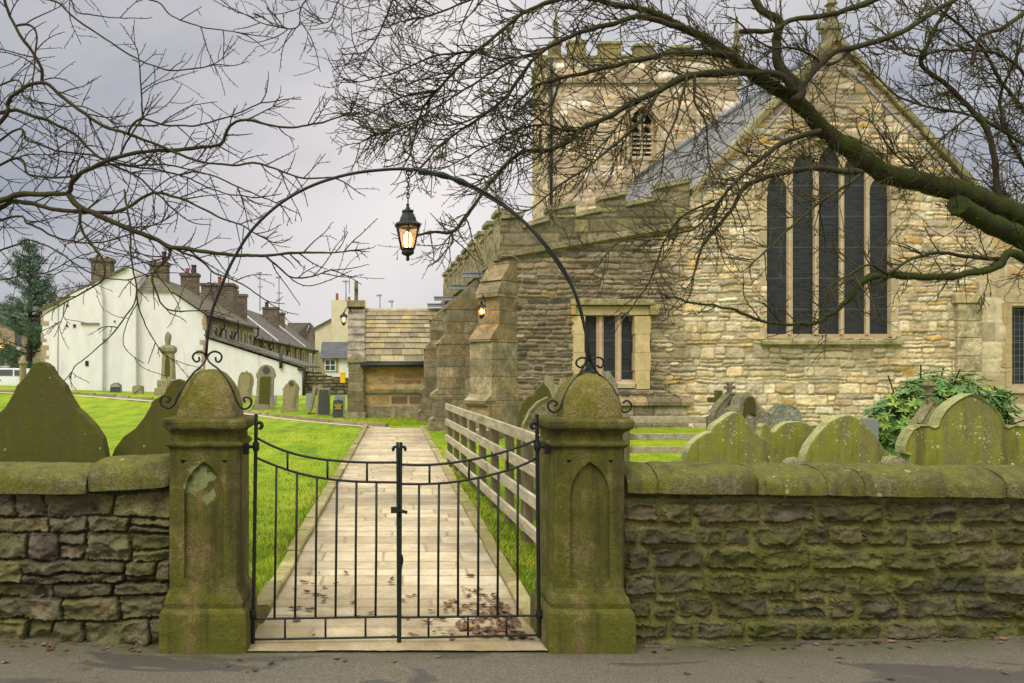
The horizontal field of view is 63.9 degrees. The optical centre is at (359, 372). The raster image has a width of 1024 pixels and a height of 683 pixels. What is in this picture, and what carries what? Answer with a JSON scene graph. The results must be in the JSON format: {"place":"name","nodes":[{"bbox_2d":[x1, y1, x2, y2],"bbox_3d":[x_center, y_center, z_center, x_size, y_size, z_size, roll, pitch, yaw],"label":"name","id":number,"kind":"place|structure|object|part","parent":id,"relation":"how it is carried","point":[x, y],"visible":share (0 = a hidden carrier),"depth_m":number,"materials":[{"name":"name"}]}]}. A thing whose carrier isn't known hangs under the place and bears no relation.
{"place":"outdoors","nodes":[
{"label":"outdoors","id":0,"kind":"place"},
{"bbox_2d":[0,392,390,427],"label":"side path","id":1,"kind":"structure","parent":0,"point":[244,413],"depth_m":28.66,"materials":[{"name":"grey concrete"}]},
{"bbox_2d":[247,428,546,650],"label":"path","id":2,"kind":"structure","parent":0,"point":[376,444],"depth_m":6.48,"materials":[{"name":"beige stone"}]},
{"bbox_2d":[0,385,893,626],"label":"lawn","id":3,"kind":"structure","parent":0,"point":[104,413],"depth_m":17.68,"materials":[{"name":"green plant"}]},
{"bbox_2d":[0,376,18,385],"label":"railings","id":4,"kind":"object","parent":3,"relation":"on","point":[7,380],"visible":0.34,"depth_m":44.48,"materials":[{"name":"white paint"}]},
{"bbox_2d":[0,368,29,385],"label":"parked car","id":5,"kind":"object","parent":3,"relation":"on","point":[9,372],"visible":0.16,"depth_m":46.22,"materials":[{"name":"white paint"}]},
{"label":"side window","id":6,"kind":"part","parent":5,"relation":"part of","materials":[{"name":"grey glass"}]},
{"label":"side window","id":7,"kind":"part","parent":5,"relation":"part of","materials":[{"name":"grey glass"}]},
{"bbox_2d":[0,304,45,365],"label":"stone building","id":8,"kind":"structure","parent":3,"relation":"on","point":[6,332],"depth_m":66.00,"materials":[{"name":"stone"}]},
{"bbox_2d":[15,331,20,344],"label":"window","id":9,"kind":"structure","parent":8,"relation":"in","point":[18,341],"depth_m":65.95,"materials":[{"name":"grey glass"}]},
{"bbox_2d":[18,356,27,382],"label":"yard gatepost","id":10,"kind":"object","parent":3,"relation":"on","point":[22,362],"visible":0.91,"depth_m":43.85,"materials":[{"name":"beige stone"}]},
{"bbox_2d":[0,237,58,367],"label":"pine tree","id":11,"kind":"object","parent":3,"relation":"on","point":[32,346],"visible":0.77,"depth_m":51.41,"materials":[{"name":"green plant"}]},
{"bbox_2d":[0,362,109,462],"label":"headstone","id":12,"kind":"object","parent":3,"relation":"on","point":[45,416],"visible":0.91,"depth_m":6.30,"materials":[{"name":"green stone"}]},
{"bbox_2d":[32,275,89,344],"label":"distant tree","id":13,"kind":"object","parent":3,"relation":"on","point":[70,291],"visible":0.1,"depth_m":61.64,"materials":[{"name":"brown plant"}]},
{"bbox_2d":[110,383,121,392],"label":"headstone","id":14,"kind":"object","parent":3,"relation":"on","point":[115,387],"visible":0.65,"depth_m":39.50,"materials":[{"name":"stone"}]},
{"bbox_2d":[132,385,143,393],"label":"headstone","id":15,"kind":"object","parent":3,"relation":"on","point":[137,389],"visible":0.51,"depth_m":38.50,"materials":[{"name":"beige stone"}]},
{"bbox_2d":[112,379,185,455],"bbox_3d":[-1.506,0.862,6.660,1.097,1.616,0.120,0,0,0],"label":"headstone","id":16,"kind":"object","parent":3,"relation":"on","point":[149,434],"visible":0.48,"depth_m":6.60,"materials":[{"name":"green stone"}]},
{"bbox_2d":[154,332,176,395],"bbox_3d":[-9.168,-0.327,38.300,1.093,3.266,1.092,0,0,0],"label":"monument","id":17,"kind":"object","parent":3,"relation":"on","point":[168,369],"visible":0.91,"depth_m":38.01,"materials":[{"name":"beige stone"}]},
{"bbox_2d":[39,251,319,395],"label":"white house","id":18,"kind":"structure","parent":3,"relation":"on","point":[107,363],"depth_m":41.65,"materials":[{"name":"white painted render"},{"name":"slate"},{"name":"stone"}]},
{"bbox_2d":[211,324,218,340],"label":"window","id":19,"kind":"structure","parent":18,"relation":"in","point":[214,328],"depth_m":43.53,"materials":[{"name":"stone"}]},
{"bbox_2d":[221,326,227,343],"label":"window","id":20,"kind":"structure","parent":18,"relation":"in","point":[224,334],"depth_m":45.65,"materials":[{"name":"stone"}]},
{"bbox_2d":[228,327,233,338],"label":"window","id":21,"kind":"structure","parent":18,"relation":"in","point":[230,330],"depth_m":47.02,"materials":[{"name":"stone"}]},
{"bbox_2d":[234,329,239,340],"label":"window","id":22,"kind":"structure","parent":18,"relation":"in","point":[237,337],"depth_m":48.72,"materials":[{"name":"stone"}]},
{"bbox_2d":[241,330,246,342],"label":"window","id":23,"kind":"structure","parent":18,"relation":"in","point":[243,333],"depth_m":50.33,"materials":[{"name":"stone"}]},
{"bbox_2d":[247,332,252,344],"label":"window","id":24,"kind":"structure","parent":18,"relation":"in","point":[249,335],"depth_m":51.99,"materials":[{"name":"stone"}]},
{"bbox_2d":[0,0,384,389],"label":"bare tree","id":25,"kind":"object","parent":3,"relation":"on","point":[8,200],"visible":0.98,"depth_m":6.62,"materials":[{"name":"brown plant"}]},
{"bbox_2d":[0,390,388,426],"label":"side path kerb","id":26,"kind":"structure","parent":3,"relation":"on","point":[280,415],"depth_m":27.97,"materials":[{"name":"stone"}]},
{"bbox_2d":[238,370,253,401],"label":"headstone","id":27,"kind":"object","parent":3,"relation":"on","point":[245,382],"visible":0.66,"depth_m":35.03,"materials":[{"name":"beige stone"}]},
{"bbox_2d":[251,364,275,409],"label":"headstone","id":28,"kind":"object","parent":3,"relation":"on","point":[265,376],"visible":0.91,"depth_m":31.50,"materials":[{"name":"stone"}]},
{"bbox_2d":[238,290,318,371],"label":"stone terrace","id":29,"kind":"structure","parent":3,"relation":"on","point":[277,334],"depth_m":69.01,"materials":[{"name":"stone"}]},
{"bbox_2d":[279,346,283,354],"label":"window","id":30,"kind":"structure","parent":29,"relation":"in","point":[281,349],"depth_m":62.87,"materials":[{"name":"stone"}]},
{"bbox_2d":[287,348,291,363],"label":"window","id":31,"kind":"structure","parent":29,"relation":"in","point":[289,353],"depth_m":66.93,"materials":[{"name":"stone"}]},
{"bbox_2d":[295,349,298,365],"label":"window","id":32,"kind":"structure","parent":29,"relation":"in","point":[296,350],"depth_m":70.46,"materials":[{"name":"stone"}]},
{"bbox_2d":[301,350,304,367],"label":"window","id":33,"kind":"structure","parent":29,"relation":"in","point":[302,351],"depth_m":73.81,"materials":[{"name":"stone"}]},
{"bbox_2d":[308,353,311,370],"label":"window","id":34,"kind":"structure","parent":29,"relation":"in","point":[309,354],"depth_m":78.31,"materials":[{"name":"white paint"}]},
{"bbox_2d":[313,354,315,371],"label":"window","id":35,"kind":"structure","parent":29,"relation":"in","point":[314,355],"depth_m":81.10,"materials":[{"name":"white paint"}]},
{"bbox_2d":[280,379,299,411],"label":"headstone","id":36,"kind":"object","parent":3,"relation":"on","point":[291,389],"visible":0.94,"depth_m":30.30,"materials":[{"name":"beige stone"}]},
{"bbox_2d":[288,323,314,346],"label":"stone cottage","id":37,"kind":"structure","parent":3,"relation":"on","point":[301,330],"depth_m":87.65,"materials":[{"name":"stone"}]},
{"bbox_2d":[305,394,315,407],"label":"headstone","id":38,"kind":"object","parent":3,"relation":"on","point":[308,397],"visible":0.47,"depth_m":32.00,"materials":[{"name":"grey stone"}]},
{"bbox_2d":[257,424,367,622],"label":"path kerb","id":39,"kind":"structure","parent":3,"relation":"on","point":[265,598],"depth_m":7.29,"materials":[{"name":"stone"}]},
{"bbox_2d":[307,385,322,412],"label":"headstone","id":40,"kind":"object","parent":3,"relation":"on","point":[312,399],"visible":0.95,"depth_m":29.40,"materials":[{"name":"beige stone"}]},
{"bbox_2d":[316,387,329,415],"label":"headstone","id":41,"kind":"object","parent":3,"relation":"on","point":[323,403],"visible":0.79,"depth_m":28.77,"materials":[{"name":"beige stone"}]},
{"bbox_2d":[304,371,347,394],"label":"yard wall","id":42,"kind":"structure","parent":3,"relation":"on","point":[312,379],"depth_m":42.38,"materials":[{"name":"beige stone"}]},
{"bbox_2d":[340,372,345,382],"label":"sign","id":43,"kind":"object","parent":42,"relation":"attached to","point":[342,377],"visible":1,"depth_m":41.50,"materials":[{"name":"yellow plastic"}]},
{"bbox_2d":[320,342,347,377],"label":"white cottage","id":44,"kind":"structure","parent":3,"relation":"on","point":[333,356],"depth_m":60.00,"materials":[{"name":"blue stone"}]},
{"bbox_2d":[325,359,335,370],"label":"window","id":45,"kind":"structure","parent":44,"relation":"in","point":[330,364],"depth_m":59.95,"materials":[{"name":"white paint"}]},
{"bbox_2d":[333,399,342,417],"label":"headstone","id":46,"kind":"object","parent":3,"relation":"on","point":[337,408],"visible":0.84,"depth_m":28.00,"materials":[{"name":"stone"}]},
{"bbox_2d":[335,395,344,412],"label":"headstone","id":47,"kind":"object","parent":3,"relation":"on","point":[340,397],"visible":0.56,"depth_m":30.00,"materials":[{"name":"grey stone"}]},
{"bbox_2d":[314,293,366,372],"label":"cream house","id":48,"kind":"structure","parent":3,"relation":"on","point":[333,329],"depth_m":81.50,"materials":[{"name":"paint"}]},
{"bbox_2d":[420,425,529,624],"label":"path kerb","id":49,"kind":"structure","parent":3,"relation":"on","point":[507,574],"depth_m":7.33,"materials":[{"name":"stone"}]},
{"bbox_2d":[445,403,539,545],"bbox_3d":[1.533,1.121,10.101,0.122,1.198,7.322,0,0,0],"label":"wooden fence","id":50,"kind":"object","parent":3,"relation":"on","point":[527,496],"visible":0.62,"depth_m":9.04,"materials":[{"name":"grey wood"}]},
{"bbox_2d":[516,383,553,484],"bbox_3d":[2.569,0.908,11.260,0.714,1.523,0.120,0,0,0],"label":"headstone","id":51,"kind":"object","parent":3,"relation":"on","point":[542,390],"visible":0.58,"depth_m":11.20,"materials":[{"name":"green stone"}]},
{"bbox_2d":[521,397,552,519],"bbox_3d":[2.026,0.967,8.661,0.548,1.407,0.118,0,0,0],"label":"headstone","id":52,"kind":"object","parent":3,"relation":"on","point":[539,407],"visible":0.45,"depth_m":8.63,"materials":[{"name":"beige stone"}]},
{"bbox_2d":[544,376,566,397],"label":"headstone","id":53,"kind":"object","parent":3,"relation":"on","point":[550,385],"visible":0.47,"depth_m":13.50,"materials":[{"name":"beige stone"}]},
{"bbox_2d":[601,372,617,394],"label":"headstone","id":54,"kind":"object","parent":3,"relation":"on","point":[609,377],"visible":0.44,"depth_m":12.50,"materials":[{"name":"grey stone"}]},
{"bbox_2d":[214,0,1023,371],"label":"bare tree","id":55,"kind":"object","parent":3,"relation":"on","point":[994,212],"visible":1,"depth_m":6.91,"materials":[{"name":"brown plant"}]},
{"bbox_2d":[622,416,707,462],"bbox_3d":[3.480,1.145,10.469,2.400,1.150,0.138,0,0,0],"label":"wooden fence","id":56,"kind":"object","parent":3,"relation":"on","point":[628,436],"visible":0.16,"depth_m":10.50,"materials":[{"name":"grey wood"}]},
{"bbox_2d":[346,0,1023,441],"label":"church","id":57,"kind":"structure","parent":3,"relation":"on","point":[504,356],"depth_m":18.49,"materials":[{"name":"stone"}]},
{"bbox_2d":[340,307,351,325],"bbox_3d":[-0.521,-2.057,29.320,0.272,0.689,0.590,0,0,31],"label":"wall lamp","id":58,"kind":"object","parent":57,"relation":"attached to","point":[343,316],"visible":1,"depth_m":29.16,"materials":[{"name":"black paint"}]},
{"bbox_2d":[476,295,486,318],"bbox_3d":[2.731,-1.458,17.811,0.209,0.539,0.383,0,0,30],"label":"wall lamp","id":59,"kind":"object","parent":57,"relation":"attached to","point":[481,307],"visible":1,"depth_m":17.71,"materials":[{"name":"black paint"}]},
{"bbox_2d":[501,255,522,305],"bbox_3d":[3.453,-1.042,18.267,0.551,3.292,0.144,0,0,0],"label":"lamp cable","id":60,"kind":"object","parent":57,"relation":"attached to","point":[522,274],"visible":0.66,"depth_m":18.33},
{"bbox_2d":[570,299,658,388],"bbox_3d":[5.860,-0.655,18.580,2.017,2.067,0.440,0,0,0],"label":"window","id":61,"kind":"structure","parent":57,"relation":"in","point":[625,354],"depth_m":18.47,"materials":[{"name":"stone"}]},
{"bbox_2d":[754,129,905,344],"bbox_3d":[10.823,-3.132,18.585,3.439,4.969,0.430,0,0,0],"label":"window","id":62,"kind":"structure","parent":57,"relation":"in","point":[858,212],"depth_m":18.60,"materials":[{"name":"glass"}]},
{"bbox_2d":[1002,295,1023,392],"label":"window","id":63,"kind":"structure","parent":57,"relation":"in","point":[1012,316],"depth_m":18.68,"materials":[{"name":"stone"}]},
{"bbox_2d":[707,390,722,402],"bbox_3d":[5.037,0.926,11.245,0.280,1.348,0.090,0,0,0],"label":"stone cross","id":64,"kind":"object","parent":3,"relation":"on","point":[718,394],"visible":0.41,"depth_m":11.20,"materials":[{"name":"green stone"}]},
{"bbox_2d":[708,382,735,424],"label":"headstone","id":65,"kind":"object","parent":3,"relation":"on","point":[720,405],"visible":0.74,"depth_m":8.63,"materials":[{"name":"grey stone"}]},
{"bbox_2d":[680,411,779,462],"bbox_3d":[2.959,0.992,6.405,0.758,1.356,0.110,0,0,0],"label":"headstone","id":66,"kind":"object","parent":3,"relation":"on","point":[731,437],"visible":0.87,"depth_m":6.35,"materials":[{"name":"green stone"}]},
{"bbox_2d":[724,393,772,431],"bbox_3d":[3.736,0.935,7.688,0.386,1.469,0.225,0,0,0],"label":"headstone","id":67,"kind":"object","parent":3,"relation":"on","point":[749,409],"visible":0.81,"depth_m":7.60,"materials":[{"name":"grey stone"}]},
{"bbox_2d":[755,421,813,462],"bbox_3d":[3.657,1.043,6.850,0.523,1.254,0.100,0,0,0],"label":"headstone","id":68,"kind":"object","parent":3,"relation":"on","point":[787,439],"visible":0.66,"depth_m":6.80,"materials":[{"name":"green stone"}]},
{"bbox_2d":[768,404,802,429],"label":"headstone","id":69,"kind":"object","parent":3,"relation":"on","point":[779,413],"visible":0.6,"depth_m":9.21,"materials":[{"name":"grey stone"}]},
{"bbox_2d":[782,457,805,464],"bbox_3d":[3.034,1.132,5.590,0.128,1.077,0.080,0,0,0],"label":"footstone","id":70,"kind":"object","parent":3,"relation":"on","point":[793,460],"visible":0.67,"depth_m":5.55,"materials":[{"name":"beige stone"}]},
{"bbox_2d":[798,414,886,463],"bbox_3d":[3.831,1.001,6.355,0.662,1.337,0.110,0,0,0],"label":"headstone","id":71,"kind":"object","parent":3,"relation":"on","point":[842,439],"visible":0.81,"depth_m":6.30,"materials":[{"name":"green stone"}]},
{"bbox_2d":[857,418,878,439],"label":"headstone","id":72,"kind":"object","parent":3,"relation":"on","point":[872,425],"visible":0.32,"depth_m":8.60,"materials":[{"name":"grey stone"}]},
{"bbox_2d":[880,455,905,463],"bbox_3d":[3.725,1.126,5.590,0.132,1.087,0.080,0,0,0],"label":"footstone","id":73,"kind":"object","parent":3,"relation":"on","point":[889,459],"visible":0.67,"depth_m":5.55,"materials":[{"name":"beige stone"}]},
{"bbox_2d":[908,380,937,425],"bbox_3d":[5.924,0.874,8.381,0.365,1.593,0.158,0,0,0],"label":"headstone","id":74,"kind":"object","parent":3,"relation":"on","point":[926,409],"visible":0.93,"depth_m":8.35,"materials":[{"name":"beige stone"}]},
{"bbox_2d":[862,365,1023,456],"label":"evergreen shrub","id":75,"kind":"object","parent":3,"relation":"on","point":[894,414],"visible":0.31,"depth_m":10.18,"materials":[{"name":"green plant"}]},
{"bbox_2d":[895,393,1023,464],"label":"headstone","id":76,"kind":"object","parent":3,"relation":"on","point":[964,429],"visible":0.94,"depth_m":6.31,"materials":[{"name":"green stone"}]},
{"bbox_2d":[967,155,1023,200],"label":"distant tree","id":77,"kind":"object","parent":3,"relation":"on","point":[989,174],"visible":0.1,"depth_m":40.01,"materials":[{"name":"brown plant"}]},
{"bbox_2d":[0,634,1023,682],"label":"road","id":78,"kind":"structure","parent":0,"point":[971,660],"depth_m":4.41,"materials":[{"name":"grey asphalt"}]},
{"bbox_2d":[0,453,168,645],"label":"boundary wall","id":79,"kind":"structure","parent":78,"relation":"on","point":[84,551],"depth_m":4.76,"materials":[{"name":"stone"}]},
{"bbox_2d":[159,369,257,653],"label":"gate pillar","id":80,"kind":"structure","parent":78,"relation":"on","point":[207,607],"depth_m":4.66,"materials":[{"name":"stone"}]},
{"bbox_2d":[243,414,407,643],"bbox_3d":[-0.214,0.928,4.743,0.992,1.363,0.053,0,0,0],"label":"gate leaf","id":81,"kind":"object","parent":80,"relation":"attached to","point":[255,447],"visible":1,"depth_m":4.74,"materials":[{"name":"black paint"}]},
{"bbox_2d":[1,462,1023,682],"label":"fallen leaves","id":82,"kind":"object","parent":78,"relation":"on","point":[492,611],"visible":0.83,"depth_m":4.97,"materials":[{"name":"brown plant"}]},
{"bbox_2d":[530,372,635,653],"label":"gate pillar","id":83,"kind":"structure","parent":78,"relation":"on","point":[585,606],"depth_m":4.66,"materials":[{"name":"stone"}]},
{"bbox_2d":[159,167,632,415],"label":"lamp arch","id":84,"kind":"structure","parent":83,"relation":"on","point":[465,183],"depth_m":4.86,"materials":[{"name":"black paint"}]},
{"bbox_2d":[395,169,420,260],"bbox_3d":[0.290,-0.961,4.865,0.155,0.565,0.179,0,0,0],"label":"hanging lantern","id":85,"kind":"object","parent":84,"relation":"hanging from","point":[407,225],"visible":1,"depth_m":4.83,"materials":[{"name":"black paint"}]},
{"bbox_2d":[399,414,549,642],"bbox_3d":[0.682,0.924,4.743,0.911,1.352,0.053,0,0,0],"label":"gate leaf","id":86,"kind":"object","parent":83,"relation":"attached to","point":[546,450],"visible":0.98,"depth_m":4.74,"materials":[{"name":"black paint"}]},
{"bbox_2d":[624,461,1023,644],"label":"boundary wall","id":87,"kind":"structure","parent":78,"relation":"on","point":[725,551],"depth_m":4.77,"materials":[{"name":"stone"}]},
{"bbox_2d":[0,0,1023,329],"label":"sky","id":88,"kind":"structure","parent":0,"point":[403,284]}
]}

